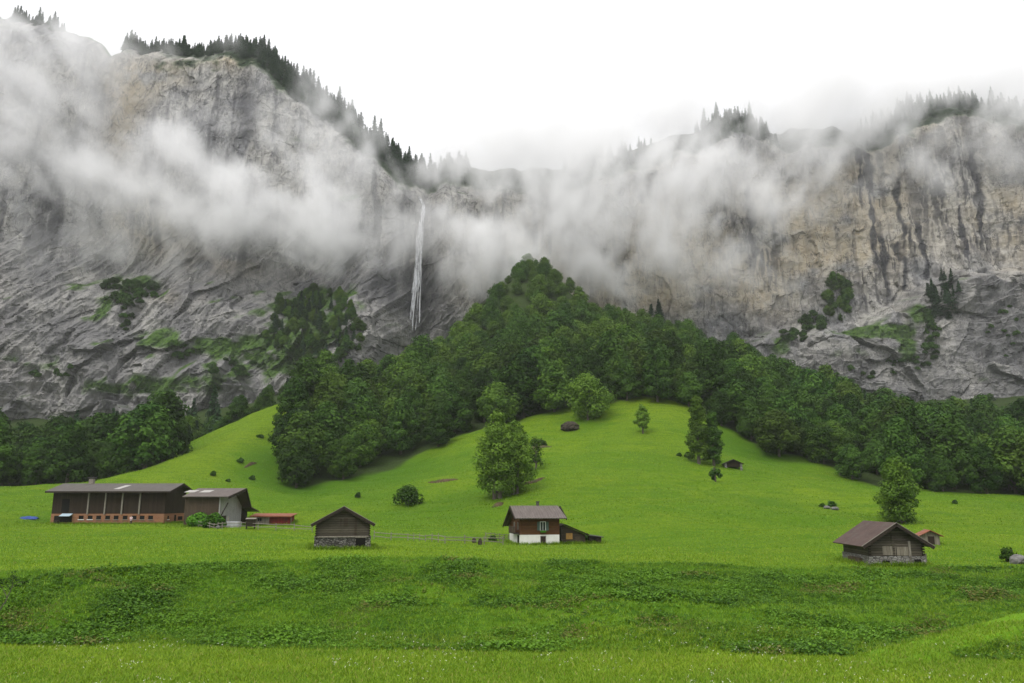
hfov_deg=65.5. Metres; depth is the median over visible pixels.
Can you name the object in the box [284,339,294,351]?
ledge tree
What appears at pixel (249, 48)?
clifftop wood
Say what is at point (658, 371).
broadleaf tree
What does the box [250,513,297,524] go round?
red shed
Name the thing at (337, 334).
ledge tree
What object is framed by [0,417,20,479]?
broadleaf tree
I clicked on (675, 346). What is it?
broadleaf tree
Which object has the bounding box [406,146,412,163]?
conifer tree
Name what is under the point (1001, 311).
shrub
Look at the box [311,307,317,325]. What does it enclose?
conifer tree
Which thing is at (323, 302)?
ledge tree
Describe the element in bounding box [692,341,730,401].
broadleaf tree
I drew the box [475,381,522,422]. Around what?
broadleaf tree
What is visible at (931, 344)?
shrub
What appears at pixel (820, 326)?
shrub
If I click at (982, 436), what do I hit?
broadleaf tree
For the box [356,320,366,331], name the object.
ledge tree
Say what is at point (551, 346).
broadleaf tree
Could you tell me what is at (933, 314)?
conifer tree
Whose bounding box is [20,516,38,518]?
tarpaulin
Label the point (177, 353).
shrub
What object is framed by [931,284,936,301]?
conifer tree
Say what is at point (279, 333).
ledge tree
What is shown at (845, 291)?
ledge tree
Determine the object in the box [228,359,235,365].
shrub
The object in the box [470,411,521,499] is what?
broadleaf tree
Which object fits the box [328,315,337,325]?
ledge tree
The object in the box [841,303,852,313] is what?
ledge tree
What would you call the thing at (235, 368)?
shrub
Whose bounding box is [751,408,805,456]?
broadleaf tree
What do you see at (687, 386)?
broadleaf tree
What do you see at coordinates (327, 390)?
broadleaf tree
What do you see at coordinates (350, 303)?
ledge tree
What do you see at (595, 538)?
shed
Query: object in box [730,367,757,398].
broadleaf tree
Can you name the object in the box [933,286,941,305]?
conifer tree
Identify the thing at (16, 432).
broadleaf tree
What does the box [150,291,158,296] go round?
shrub
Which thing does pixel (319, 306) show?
conifer tree
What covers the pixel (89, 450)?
broadleaf tree
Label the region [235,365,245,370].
shrub
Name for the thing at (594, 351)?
broadleaf tree
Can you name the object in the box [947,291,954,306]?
conifer tree
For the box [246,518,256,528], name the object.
plank box
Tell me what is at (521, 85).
sky
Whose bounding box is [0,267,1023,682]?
meadow
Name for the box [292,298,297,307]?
ledge tree
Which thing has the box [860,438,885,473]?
broadleaf tree
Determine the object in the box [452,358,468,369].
broadleaf tree
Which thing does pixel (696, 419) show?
tall tree
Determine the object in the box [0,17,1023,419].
cliff
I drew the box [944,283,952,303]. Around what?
conifer tree
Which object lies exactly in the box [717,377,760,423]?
broadleaf tree
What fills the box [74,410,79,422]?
conifer tree
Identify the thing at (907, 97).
conifer tree
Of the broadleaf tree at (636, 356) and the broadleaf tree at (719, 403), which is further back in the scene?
the broadleaf tree at (636, 356)
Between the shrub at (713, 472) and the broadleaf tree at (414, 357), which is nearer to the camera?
the shrub at (713, 472)
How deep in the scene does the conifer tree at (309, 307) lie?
539.66 m
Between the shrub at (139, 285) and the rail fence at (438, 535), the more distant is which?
the shrub at (139, 285)
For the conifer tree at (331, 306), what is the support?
on the cliff
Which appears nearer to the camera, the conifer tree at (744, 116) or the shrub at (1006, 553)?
the shrub at (1006, 553)
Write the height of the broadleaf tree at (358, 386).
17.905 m
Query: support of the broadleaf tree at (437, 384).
on the meadow
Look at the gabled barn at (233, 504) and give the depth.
156.13 m
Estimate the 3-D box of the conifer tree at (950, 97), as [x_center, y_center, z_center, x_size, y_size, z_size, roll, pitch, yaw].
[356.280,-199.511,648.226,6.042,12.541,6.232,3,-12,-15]
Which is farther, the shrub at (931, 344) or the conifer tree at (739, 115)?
the conifer tree at (739, 115)
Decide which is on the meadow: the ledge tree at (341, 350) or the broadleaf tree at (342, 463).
the broadleaf tree at (342, 463)
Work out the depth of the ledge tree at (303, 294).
559.20 m
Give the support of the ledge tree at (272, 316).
on the cliff
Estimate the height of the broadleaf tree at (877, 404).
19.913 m
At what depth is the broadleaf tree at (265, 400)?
330.69 m
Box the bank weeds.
[0,553,1023,658]
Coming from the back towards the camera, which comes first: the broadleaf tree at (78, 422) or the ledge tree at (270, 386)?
the ledge tree at (270, 386)
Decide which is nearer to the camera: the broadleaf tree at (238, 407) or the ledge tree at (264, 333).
the broadleaf tree at (238, 407)
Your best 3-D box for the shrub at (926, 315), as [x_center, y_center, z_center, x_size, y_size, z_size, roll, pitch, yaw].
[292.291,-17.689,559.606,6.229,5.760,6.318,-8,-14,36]
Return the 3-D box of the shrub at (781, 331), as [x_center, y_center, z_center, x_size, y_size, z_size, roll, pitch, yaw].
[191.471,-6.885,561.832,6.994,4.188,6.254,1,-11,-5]
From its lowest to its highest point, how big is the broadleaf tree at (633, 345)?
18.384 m
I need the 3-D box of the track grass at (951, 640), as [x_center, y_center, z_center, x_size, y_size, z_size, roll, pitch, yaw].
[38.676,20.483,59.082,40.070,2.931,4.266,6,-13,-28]
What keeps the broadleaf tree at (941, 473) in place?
on the meadow
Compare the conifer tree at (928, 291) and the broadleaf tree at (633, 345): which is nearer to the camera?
the broadleaf tree at (633, 345)
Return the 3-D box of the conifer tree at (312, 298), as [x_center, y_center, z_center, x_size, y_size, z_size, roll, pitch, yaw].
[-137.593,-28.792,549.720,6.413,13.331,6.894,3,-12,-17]
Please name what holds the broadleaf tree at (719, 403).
on the meadow
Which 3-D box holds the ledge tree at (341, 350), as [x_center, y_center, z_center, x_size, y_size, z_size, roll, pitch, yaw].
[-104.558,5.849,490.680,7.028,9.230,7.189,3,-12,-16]
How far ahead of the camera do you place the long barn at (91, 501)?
162.73 m
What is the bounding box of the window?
[537,522,548,531]
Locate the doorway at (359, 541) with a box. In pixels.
[356,538,365,547]
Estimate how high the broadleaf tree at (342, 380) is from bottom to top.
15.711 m
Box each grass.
[0,516,1023,571]
[0,555,1023,660]
[0,619,1023,682]
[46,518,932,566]
[844,612,1023,665]
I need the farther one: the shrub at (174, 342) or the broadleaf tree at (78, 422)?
the shrub at (174, 342)
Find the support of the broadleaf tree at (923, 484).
on the meadow
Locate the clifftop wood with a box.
[9,5,1023,185]
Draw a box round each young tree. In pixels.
[527,436,545,469]
[632,404,650,433]
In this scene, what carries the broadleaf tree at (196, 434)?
on the meadow
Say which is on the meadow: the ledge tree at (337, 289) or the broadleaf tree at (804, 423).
the broadleaf tree at (804, 423)
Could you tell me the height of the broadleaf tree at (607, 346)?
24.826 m
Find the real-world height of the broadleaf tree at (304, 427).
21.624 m
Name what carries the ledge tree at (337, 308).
on the cliff
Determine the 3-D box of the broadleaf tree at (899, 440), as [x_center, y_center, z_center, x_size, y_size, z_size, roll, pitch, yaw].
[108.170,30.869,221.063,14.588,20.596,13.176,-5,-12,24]
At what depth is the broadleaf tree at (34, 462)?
246.15 m
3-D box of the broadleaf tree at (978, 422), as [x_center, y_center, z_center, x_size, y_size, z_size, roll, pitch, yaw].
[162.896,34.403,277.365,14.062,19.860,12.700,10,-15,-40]
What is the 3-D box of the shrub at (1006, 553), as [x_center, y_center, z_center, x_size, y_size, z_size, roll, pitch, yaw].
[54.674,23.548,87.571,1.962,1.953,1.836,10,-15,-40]
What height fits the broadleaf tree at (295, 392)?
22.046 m
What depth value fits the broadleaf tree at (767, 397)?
290.91 m
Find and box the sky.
[0,0,1023,170]
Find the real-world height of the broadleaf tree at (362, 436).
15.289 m
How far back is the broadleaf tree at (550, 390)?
277.19 m
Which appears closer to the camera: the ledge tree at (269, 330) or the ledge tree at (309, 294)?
the ledge tree at (269, 330)
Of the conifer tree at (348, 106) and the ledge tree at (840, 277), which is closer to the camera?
the ledge tree at (840, 277)
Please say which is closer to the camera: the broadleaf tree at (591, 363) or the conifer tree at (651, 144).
the broadleaf tree at (591, 363)
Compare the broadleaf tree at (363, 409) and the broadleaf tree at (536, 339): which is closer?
the broadleaf tree at (363, 409)
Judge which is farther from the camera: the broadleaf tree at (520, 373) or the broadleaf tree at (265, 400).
the broadleaf tree at (265, 400)
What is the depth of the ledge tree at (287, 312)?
541.78 m
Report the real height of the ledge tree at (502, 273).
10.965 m
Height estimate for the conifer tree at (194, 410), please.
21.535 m
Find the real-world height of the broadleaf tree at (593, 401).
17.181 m
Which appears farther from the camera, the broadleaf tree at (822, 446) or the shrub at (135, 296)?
the shrub at (135, 296)
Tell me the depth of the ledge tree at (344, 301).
522.82 m
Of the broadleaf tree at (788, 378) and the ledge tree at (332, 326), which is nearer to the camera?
the broadleaf tree at (788, 378)
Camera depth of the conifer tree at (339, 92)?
651.05 m
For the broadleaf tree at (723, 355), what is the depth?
325.85 m
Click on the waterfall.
(416, 281)
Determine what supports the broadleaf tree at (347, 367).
on the meadow
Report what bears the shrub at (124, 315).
on the cliff
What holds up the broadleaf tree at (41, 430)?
on the meadow
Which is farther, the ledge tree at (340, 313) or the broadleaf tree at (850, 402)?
the ledge tree at (340, 313)
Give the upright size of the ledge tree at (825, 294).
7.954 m
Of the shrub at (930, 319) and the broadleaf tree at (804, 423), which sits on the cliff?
the shrub at (930, 319)
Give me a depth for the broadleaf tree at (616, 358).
288.74 m
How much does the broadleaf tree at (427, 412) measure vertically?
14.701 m
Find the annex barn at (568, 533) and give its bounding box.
[559,523,588,542]
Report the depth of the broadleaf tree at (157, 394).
315.62 m
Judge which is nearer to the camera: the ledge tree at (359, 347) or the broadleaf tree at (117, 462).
the broadleaf tree at (117, 462)
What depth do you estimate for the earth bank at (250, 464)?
243.49 m
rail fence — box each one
[198,520,312,530]
[374,530,502,544]
[485,532,509,540]
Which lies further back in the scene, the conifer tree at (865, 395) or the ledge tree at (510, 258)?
the ledge tree at (510, 258)
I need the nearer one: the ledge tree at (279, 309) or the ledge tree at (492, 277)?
the ledge tree at (279, 309)
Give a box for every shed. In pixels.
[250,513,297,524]
[585,534,603,542]
[915,529,943,544]
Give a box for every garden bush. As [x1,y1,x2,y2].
[185,512,206,526]
[201,512,226,527]
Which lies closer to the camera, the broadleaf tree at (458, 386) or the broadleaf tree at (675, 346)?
the broadleaf tree at (458, 386)
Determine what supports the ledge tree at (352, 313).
on the cliff
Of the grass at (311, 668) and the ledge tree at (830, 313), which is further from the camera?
the ledge tree at (830, 313)
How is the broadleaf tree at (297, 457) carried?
on the meadow
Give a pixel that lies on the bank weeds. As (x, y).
(809, 642)
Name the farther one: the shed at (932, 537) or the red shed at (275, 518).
the red shed at (275, 518)
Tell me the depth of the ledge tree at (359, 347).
497.71 m
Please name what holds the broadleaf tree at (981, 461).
on the meadow
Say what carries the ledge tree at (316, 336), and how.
on the cliff
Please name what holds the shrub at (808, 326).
on the cliff
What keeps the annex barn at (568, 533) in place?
on the meadow
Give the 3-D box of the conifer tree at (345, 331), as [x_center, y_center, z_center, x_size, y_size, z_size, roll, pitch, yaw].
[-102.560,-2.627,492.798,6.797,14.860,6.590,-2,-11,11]
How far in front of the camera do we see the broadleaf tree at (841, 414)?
269.53 m
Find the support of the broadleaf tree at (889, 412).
on the meadow
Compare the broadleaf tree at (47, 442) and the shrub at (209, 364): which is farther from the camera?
the shrub at (209, 364)
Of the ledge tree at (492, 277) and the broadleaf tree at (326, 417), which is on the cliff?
the ledge tree at (492, 277)
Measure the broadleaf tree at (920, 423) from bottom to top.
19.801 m
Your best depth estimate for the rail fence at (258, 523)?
134.38 m
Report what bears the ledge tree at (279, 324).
on the cliff
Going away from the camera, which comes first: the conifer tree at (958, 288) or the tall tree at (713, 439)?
the tall tree at (713, 439)
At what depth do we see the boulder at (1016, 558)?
85.14 m
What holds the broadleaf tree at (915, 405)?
on the meadow
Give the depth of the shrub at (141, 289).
536.19 m
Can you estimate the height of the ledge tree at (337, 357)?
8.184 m
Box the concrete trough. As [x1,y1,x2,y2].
[227,517,239,527]
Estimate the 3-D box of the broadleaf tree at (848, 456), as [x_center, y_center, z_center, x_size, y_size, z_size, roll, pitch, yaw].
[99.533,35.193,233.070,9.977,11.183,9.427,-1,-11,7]
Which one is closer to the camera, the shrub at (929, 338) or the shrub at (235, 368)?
the shrub at (235, 368)
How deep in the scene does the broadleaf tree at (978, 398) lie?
356.61 m
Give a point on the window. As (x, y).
(541, 526)
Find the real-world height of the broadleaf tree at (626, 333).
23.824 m
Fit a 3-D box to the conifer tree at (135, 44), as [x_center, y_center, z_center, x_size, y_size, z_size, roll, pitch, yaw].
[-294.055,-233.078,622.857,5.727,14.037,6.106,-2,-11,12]
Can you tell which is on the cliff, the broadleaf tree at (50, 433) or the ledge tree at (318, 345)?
the ledge tree at (318, 345)
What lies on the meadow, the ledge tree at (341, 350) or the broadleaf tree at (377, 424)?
the broadleaf tree at (377, 424)
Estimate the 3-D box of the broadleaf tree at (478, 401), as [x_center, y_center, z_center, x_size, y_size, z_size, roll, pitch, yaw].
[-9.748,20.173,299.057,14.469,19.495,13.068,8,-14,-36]
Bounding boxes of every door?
[540,536,545,543]
[928,536,934,544]
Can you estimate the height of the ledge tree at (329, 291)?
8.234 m
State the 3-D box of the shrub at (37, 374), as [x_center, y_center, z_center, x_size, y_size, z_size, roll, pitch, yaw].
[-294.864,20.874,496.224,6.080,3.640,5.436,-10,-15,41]
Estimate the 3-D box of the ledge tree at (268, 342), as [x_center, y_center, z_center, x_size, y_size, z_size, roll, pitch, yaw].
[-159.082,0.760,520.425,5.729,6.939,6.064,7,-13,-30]
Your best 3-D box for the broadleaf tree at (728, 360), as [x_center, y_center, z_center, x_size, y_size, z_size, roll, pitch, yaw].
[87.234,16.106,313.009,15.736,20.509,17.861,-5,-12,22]
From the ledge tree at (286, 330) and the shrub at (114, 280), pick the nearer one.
the ledge tree at (286, 330)
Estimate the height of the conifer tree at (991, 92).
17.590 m
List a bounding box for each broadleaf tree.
[0,408,14,432]
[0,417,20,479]
[0,444,19,485]
[8,430,20,443]
[8,451,25,484]
[9,425,43,451]
[10,421,38,430]
[12,426,44,444]
[15,435,57,483]
[19,443,52,484]
[29,427,61,482]
[40,413,74,432]
[43,423,95,482]
[53,437,98,482]
[75,420,83,426]
[79,412,104,478]
[88,413,120,477]
[90,442,121,478]
[102,416,141,473]
[104,401,184,468]
[147,389,189,437]
[152,391,193,461]
[182,415,201,439]
[210,419,227,431]
[223,395,252,425]
[251,387,276,411]
[267,407,309,451]
[271,409,334,475]
[272,377,313,429]
[277,437,315,487]
[289,355,323,400]
[307,371,345,410]
[313,401,347,457]
[316,349,340,373]
[327,438,357,479]
[334,372,347,390]
[338,358,357,383]
[338,376,378,416]
[338,421,382,466]
[339,395,384,434]
[346,363,376,393]
[366,419,388,454]
[369,358,398,385]
[376,360,422,397]
[377,367,394,397]
[379,395,398,429]
[380,396,424,454]
[399,372,434,413]
[401,351,427,372]
[415,401,447,437]
[421,361,450,378]
[423,374,459,406]
[423,405,455,446]
[436,371,464,395]
[439,391,473,433]
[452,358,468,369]
[466,366,497,422]
[468,370,496,419]
[470,352,499,376]
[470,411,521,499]
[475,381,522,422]
[496,351,542,417]
[503,419,538,494]
[520,330,557,348]
[520,345,550,377]
[529,359,574,411]
[533,335,571,366]
[563,369,577,383]
[563,370,616,419]
[567,355,583,377]
[574,351,610,396]
[576,349,608,388]
[586,326,624,351]
[595,330,623,392]
[604,347,630,392]
[609,358,642,400]
[615,324,640,348]
[622,340,642,352]
[625,347,650,388]
[637,337,682,369]
[640,347,675,401]
[645,328,677,363]
[664,330,685,363]
[669,368,687,396]
[672,371,703,406]
[682,362,700,395]
[687,346,702,364]
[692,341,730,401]
[703,391,733,425]
[714,339,743,359]
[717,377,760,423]
[719,349,726,362]
[721,357,751,376]
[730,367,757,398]
[735,401,764,440]
[739,354,777,384]
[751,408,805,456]
[752,376,780,410]
[757,389,778,415]
[761,357,788,379]
[768,394,816,426]
[782,384,822,415]
[784,376,794,384]
[788,367,839,399]
[791,417,812,453]
[801,421,844,463]
[813,393,827,418]
[819,395,840,422]
[821,402,863,444]
[824,419,856,448]
[831,380,866,405]
[834,443,870,479]
[840,392,861,419]
[852,406,882,451]
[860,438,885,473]
[863,388,893,406]
[866,397,929,445]
[868,399,884,413]
[872,455,923,523]
[874,415,930,484]
[875,393,891,407]
[877,387,897,397]
[882,405,933,485]
[884,411,930,440]
[888,394,922,413]
[916,403,927,410]
[917,453,933,487]
[918,407,938,425]
[921,399,948,413]
[922,454,960,491]
[926,413,976,489]
[927,412,981,448]
[938,400,969,424]
[943,450,965,485]
[964,401,1001,422]
[964,443,1002,493]
[965,412,995,437]
[970,393,994,408]
[974,425,1023,493]
[975,433,992,442]
[988,414,1022,436]
[989,432,1011,490]
[1003,398,1023,423]
[1005,433,1023,488]
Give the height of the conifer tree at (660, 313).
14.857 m
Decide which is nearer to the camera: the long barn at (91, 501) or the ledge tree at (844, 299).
the long barn at (91, 501)
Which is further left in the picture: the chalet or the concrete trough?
the concrete trough
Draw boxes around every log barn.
[311,506,374,547]
[833,520,935,565]
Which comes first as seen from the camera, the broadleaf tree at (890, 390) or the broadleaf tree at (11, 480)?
the broadleaf tree at (11, 480)
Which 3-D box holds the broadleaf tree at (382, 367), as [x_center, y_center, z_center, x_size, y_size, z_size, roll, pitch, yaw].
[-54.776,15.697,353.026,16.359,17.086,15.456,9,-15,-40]
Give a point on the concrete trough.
(236, 524)
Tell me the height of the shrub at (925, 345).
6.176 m
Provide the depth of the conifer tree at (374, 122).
640.02 m
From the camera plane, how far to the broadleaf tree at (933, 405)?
292.35 m
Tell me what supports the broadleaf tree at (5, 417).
on the meadow
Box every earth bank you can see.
[244,462,256,467]
[428,478,457,482]
[491,502,503,507]
[523,477,544,484]
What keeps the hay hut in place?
on the meadow
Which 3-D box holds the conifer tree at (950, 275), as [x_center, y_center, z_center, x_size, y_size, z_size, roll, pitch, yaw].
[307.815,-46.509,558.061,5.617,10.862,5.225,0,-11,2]
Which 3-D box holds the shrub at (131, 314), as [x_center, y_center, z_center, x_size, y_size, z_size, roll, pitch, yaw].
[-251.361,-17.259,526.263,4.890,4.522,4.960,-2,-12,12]
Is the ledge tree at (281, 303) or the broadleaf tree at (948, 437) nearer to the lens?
the broadleaf tree at (948, 437)
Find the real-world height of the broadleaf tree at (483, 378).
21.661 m
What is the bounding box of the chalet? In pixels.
[503,501,566,543]
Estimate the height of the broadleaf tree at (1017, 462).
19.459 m
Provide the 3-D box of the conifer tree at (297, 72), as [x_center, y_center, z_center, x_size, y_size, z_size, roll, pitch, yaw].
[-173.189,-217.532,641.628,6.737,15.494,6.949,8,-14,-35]
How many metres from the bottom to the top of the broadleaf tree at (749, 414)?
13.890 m
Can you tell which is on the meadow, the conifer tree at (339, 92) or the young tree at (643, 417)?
the young tree at (643, 417)
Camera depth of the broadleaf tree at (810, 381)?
318.44 m
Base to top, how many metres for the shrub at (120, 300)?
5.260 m
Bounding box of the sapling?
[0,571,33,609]
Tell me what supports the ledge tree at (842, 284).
on the cliff
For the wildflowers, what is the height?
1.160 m
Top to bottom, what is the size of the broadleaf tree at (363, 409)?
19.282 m
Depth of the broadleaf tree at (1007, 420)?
277.55 m
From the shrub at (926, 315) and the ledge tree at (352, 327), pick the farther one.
the shrub at (926, 315)
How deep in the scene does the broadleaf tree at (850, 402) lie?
289.21 m
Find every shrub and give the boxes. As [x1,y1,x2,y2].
[28,369,38,374]
[33,372,41,377]
[99,280,111,289]
[107,277,119,282]
[115,284,122,288]
[116,297,129,303]
[118,313,128,317]
[122,294,134,300]
[122,319,131,325]
[123,279,133,286]
[125,300,134,306]
[128,312,135,318]
[133,282,142,287]
[133,294,141,298]
[135,287,146,294]
[135,298,144,302]
[139,291,148,296]
[144,280,158,286]
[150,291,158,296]
[167,339,180,346]
[172,351,183,357]
[183,348,194,354]
[206,361,216,366]
[208,364,219,372]
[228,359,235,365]
[231,367,241,371]
[234,370,244,376]
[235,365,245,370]
[392,484,423,505]
[488,535,496,540]
[528,439,546,446]
[708,467,722,480]
[778,329,788,333]
[800,313,809,319]
[804,324,814,329]
[808,309,817,317]
[816,318,826,325]
[816,324,826,329]
[828,501,836,506]
[921,342,929,349]
[923,313,931,318]
[924,315,934,321]
[924,321,935,327]
[924,337,934,340]
[928,342,933,349]
[932,332,939,338]
[983,393,993,398]
[998,309,1008,313]
[998,547,1016,561]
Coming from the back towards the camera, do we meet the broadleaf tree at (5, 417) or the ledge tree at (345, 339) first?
the ledge tree at (345, 339)
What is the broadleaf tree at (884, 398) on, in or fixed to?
on the meadow
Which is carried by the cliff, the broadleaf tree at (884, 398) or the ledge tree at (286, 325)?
the ledge tree at (286, 325)
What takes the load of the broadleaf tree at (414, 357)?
on the meadow
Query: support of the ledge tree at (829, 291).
on the cliff
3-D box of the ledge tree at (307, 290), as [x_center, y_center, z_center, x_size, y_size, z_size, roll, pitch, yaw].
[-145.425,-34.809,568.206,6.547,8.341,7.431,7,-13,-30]
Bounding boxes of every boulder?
[561,421,578,430]
[1009,554,1023,563]
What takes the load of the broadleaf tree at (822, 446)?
on the meadow
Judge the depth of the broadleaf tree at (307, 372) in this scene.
294.32 m
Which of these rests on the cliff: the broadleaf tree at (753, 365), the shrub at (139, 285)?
the shrub at (139, 285)
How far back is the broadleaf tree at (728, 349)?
351.23 m
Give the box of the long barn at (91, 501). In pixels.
[45,477,192,523]
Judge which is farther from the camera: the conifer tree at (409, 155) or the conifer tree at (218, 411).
the conifer tree at (409, 155)
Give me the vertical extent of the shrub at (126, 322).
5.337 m
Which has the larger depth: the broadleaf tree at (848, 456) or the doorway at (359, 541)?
the broadleaf tree at (848, 456)
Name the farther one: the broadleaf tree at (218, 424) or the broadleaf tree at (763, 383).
the broadleaf tree at (218, 424)
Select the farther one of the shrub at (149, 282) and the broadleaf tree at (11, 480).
the shrub at (149, 282)
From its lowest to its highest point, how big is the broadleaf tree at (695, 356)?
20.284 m
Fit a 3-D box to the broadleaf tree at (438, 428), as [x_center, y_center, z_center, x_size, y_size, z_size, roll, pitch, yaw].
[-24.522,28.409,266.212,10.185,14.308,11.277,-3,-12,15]
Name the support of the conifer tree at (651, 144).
on the cliff
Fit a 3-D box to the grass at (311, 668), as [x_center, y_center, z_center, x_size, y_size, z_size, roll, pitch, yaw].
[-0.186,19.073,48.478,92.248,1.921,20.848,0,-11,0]
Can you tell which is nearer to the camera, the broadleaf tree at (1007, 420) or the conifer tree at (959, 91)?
the broadleaf tree at (1007, 420)
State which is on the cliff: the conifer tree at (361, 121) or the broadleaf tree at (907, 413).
the conifer tree at (361, 121)
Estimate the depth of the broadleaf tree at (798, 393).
289.12 m
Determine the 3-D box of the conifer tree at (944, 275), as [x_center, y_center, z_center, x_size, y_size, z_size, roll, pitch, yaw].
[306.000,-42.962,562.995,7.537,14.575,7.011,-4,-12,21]
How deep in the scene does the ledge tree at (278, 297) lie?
550.47 m
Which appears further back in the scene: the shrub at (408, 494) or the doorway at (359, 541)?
the shrub at (408, 494)
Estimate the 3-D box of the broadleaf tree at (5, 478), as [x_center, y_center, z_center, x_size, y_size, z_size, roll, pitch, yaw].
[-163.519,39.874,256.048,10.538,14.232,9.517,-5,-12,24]
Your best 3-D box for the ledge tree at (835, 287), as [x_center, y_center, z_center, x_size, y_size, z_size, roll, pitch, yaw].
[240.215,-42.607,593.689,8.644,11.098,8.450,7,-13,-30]
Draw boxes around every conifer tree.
[52,11,56,23]
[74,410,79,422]
[131,35,138,50]
[189,398,202,434]
[201,385,218,429]
[207,404,222,433]
[208,403,215,421]
[271,314,278,332]
[295,63,300,79]
[296,291,302,308]
[307,298,311,311]
[308,68,311,77]
[310,291,315,307]
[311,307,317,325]
[316,311,323,329]
[317,297,322,310]
[328,295,333,309]
[334,332,341,349]
[336,86,342,104]
[342,97,346,110]
[342,314,347,324]
[342,326,348,346]
[345,102,350,115]
[351,329,355,339]
[359,112,364,126]
[371,115,377,134]
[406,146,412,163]
[420,153,425,165]
[619,141,624,157]
[648,138,653,148]
[650,304,654,315]
[654,298,662,315]
[700,108,708,125]
[713,102,719,117]
[736,106,742,120]
[743,108,746,121]
[747,102,755,120]
[859,118,863,132]
[862,390,868,402]
[869,116,876,132]
[904,91,909,108]
[925,283,931,295]
[927,279,935,297]
[928,92,934,105]
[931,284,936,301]
[931,304,936,317]
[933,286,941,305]
[938,268,942,280]
[938,307,943,315]
[941,271,949,289]
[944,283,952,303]
[944,311,951,318]
[947,90,953,102]
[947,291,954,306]
[948,268,952,282]
[950,285,957,304]
[954,280,962,292]
[957,85,964,99]
[989,86,996,103]
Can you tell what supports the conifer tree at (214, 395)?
on the meadow
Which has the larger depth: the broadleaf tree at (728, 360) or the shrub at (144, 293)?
the shrub at (144, 293)
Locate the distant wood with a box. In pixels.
[192,253,1008,437]
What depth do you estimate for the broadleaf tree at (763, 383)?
298.65 m
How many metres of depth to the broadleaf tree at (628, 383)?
281.69 m
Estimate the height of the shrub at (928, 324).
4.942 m
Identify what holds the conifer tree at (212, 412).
on the meadow
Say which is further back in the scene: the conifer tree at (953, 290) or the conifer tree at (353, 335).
the conifer tree at (953, 290)
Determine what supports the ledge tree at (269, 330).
on the cliff
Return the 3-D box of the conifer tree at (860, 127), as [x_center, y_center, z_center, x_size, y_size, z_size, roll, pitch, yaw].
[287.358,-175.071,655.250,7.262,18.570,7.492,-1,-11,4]
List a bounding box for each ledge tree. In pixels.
[261,330,268,337]
[262,384,274,393]
[265,338,271,346]
[267,325,275,333]
[270,313,278,320]
[273,304,283,313]
[273,337,281,348]
[274,292,282,303]
[275,330,285,339]
[276,319,281,327]
[277,298,284,306]
[282,306,291,316]
[283,326,291,334]
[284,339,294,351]
[285,321,296,329]
[289,316,297,325]
[290,324,298,332]
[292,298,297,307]
[297,291,305,301]
[304,287,310,295]
[305,291,313,299]
[308,282,318,291]
[308,309,318,320]
[312,333,319,341]
[312,340,321,351]
[313,296,320,306]
[316,298,325,307]
[319,310,326,319]
[322,322,329,332]
[326,287,332,296]
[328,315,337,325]
[330,314,343,323]
[330,322,335,331]
[333,303,344,312]
[333,351,341,361]
[334,286,341,296]
[334,289,347,299]
[334,327,342,337]
[337,310,343,318]
[337,346,347,357]
[340,334,351,349]
[341,297,347,306]
[347,299,354,307]
[347,306,357,319]
[349,321,356,331]
[351,316,361,327]
[355,332,365,341]
[355,342,361,349]
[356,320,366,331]
[489,272,495,280]
[495,269,506,281]
[507,255,516,263]
[509,258,516,265]
[821,291,828,298]
[822,289,833,300]
[823,305,833,312]
[825,277,831,286]
[825,304,835,316]
[826,296,834,304]
[828,271,837,280]
[830,281,840,291]
[835,296,843,307]
[837,273,843,281]
[840,278,845,287]
[840,287,853,295]
[841,279,852,289]
[841,293,850,304]
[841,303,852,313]
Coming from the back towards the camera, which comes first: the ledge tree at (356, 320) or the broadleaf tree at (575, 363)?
the ledge tree at (356, 320)
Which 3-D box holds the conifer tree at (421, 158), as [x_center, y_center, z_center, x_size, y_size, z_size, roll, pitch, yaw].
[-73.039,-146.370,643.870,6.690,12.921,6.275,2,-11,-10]
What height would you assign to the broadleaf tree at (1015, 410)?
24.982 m
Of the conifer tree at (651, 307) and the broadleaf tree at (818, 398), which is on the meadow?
the broadleaf tree at (818, 398)
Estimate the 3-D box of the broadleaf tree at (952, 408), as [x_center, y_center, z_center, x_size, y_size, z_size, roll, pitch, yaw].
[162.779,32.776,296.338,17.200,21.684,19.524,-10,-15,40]
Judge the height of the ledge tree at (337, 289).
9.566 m
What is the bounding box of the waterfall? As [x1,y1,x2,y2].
[410,197,424,329]
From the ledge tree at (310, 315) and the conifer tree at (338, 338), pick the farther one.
the ledge tree at (310, 315)
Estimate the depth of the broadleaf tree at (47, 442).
254.56 m
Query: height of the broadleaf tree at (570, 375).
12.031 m
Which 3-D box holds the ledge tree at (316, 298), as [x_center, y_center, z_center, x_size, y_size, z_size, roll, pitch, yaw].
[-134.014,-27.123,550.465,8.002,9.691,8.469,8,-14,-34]
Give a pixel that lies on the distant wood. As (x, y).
(579, 319)
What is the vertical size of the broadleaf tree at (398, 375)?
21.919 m
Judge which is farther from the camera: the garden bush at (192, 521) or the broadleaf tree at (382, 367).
the broadleaf tree at (382, 367)
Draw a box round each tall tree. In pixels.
[685,394,709,463]
[705,411,724,465]
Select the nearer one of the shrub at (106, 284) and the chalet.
the chalet
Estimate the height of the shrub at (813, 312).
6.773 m
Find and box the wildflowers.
[54,627,1010,682]
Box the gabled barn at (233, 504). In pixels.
[182,488,258,524]
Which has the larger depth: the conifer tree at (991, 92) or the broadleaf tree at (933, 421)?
the conifer tree at (991, 92)
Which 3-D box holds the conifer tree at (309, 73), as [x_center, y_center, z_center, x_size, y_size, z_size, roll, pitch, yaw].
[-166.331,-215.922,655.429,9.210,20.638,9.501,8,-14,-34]
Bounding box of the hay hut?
[723,459,743,470]
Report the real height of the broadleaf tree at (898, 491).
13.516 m

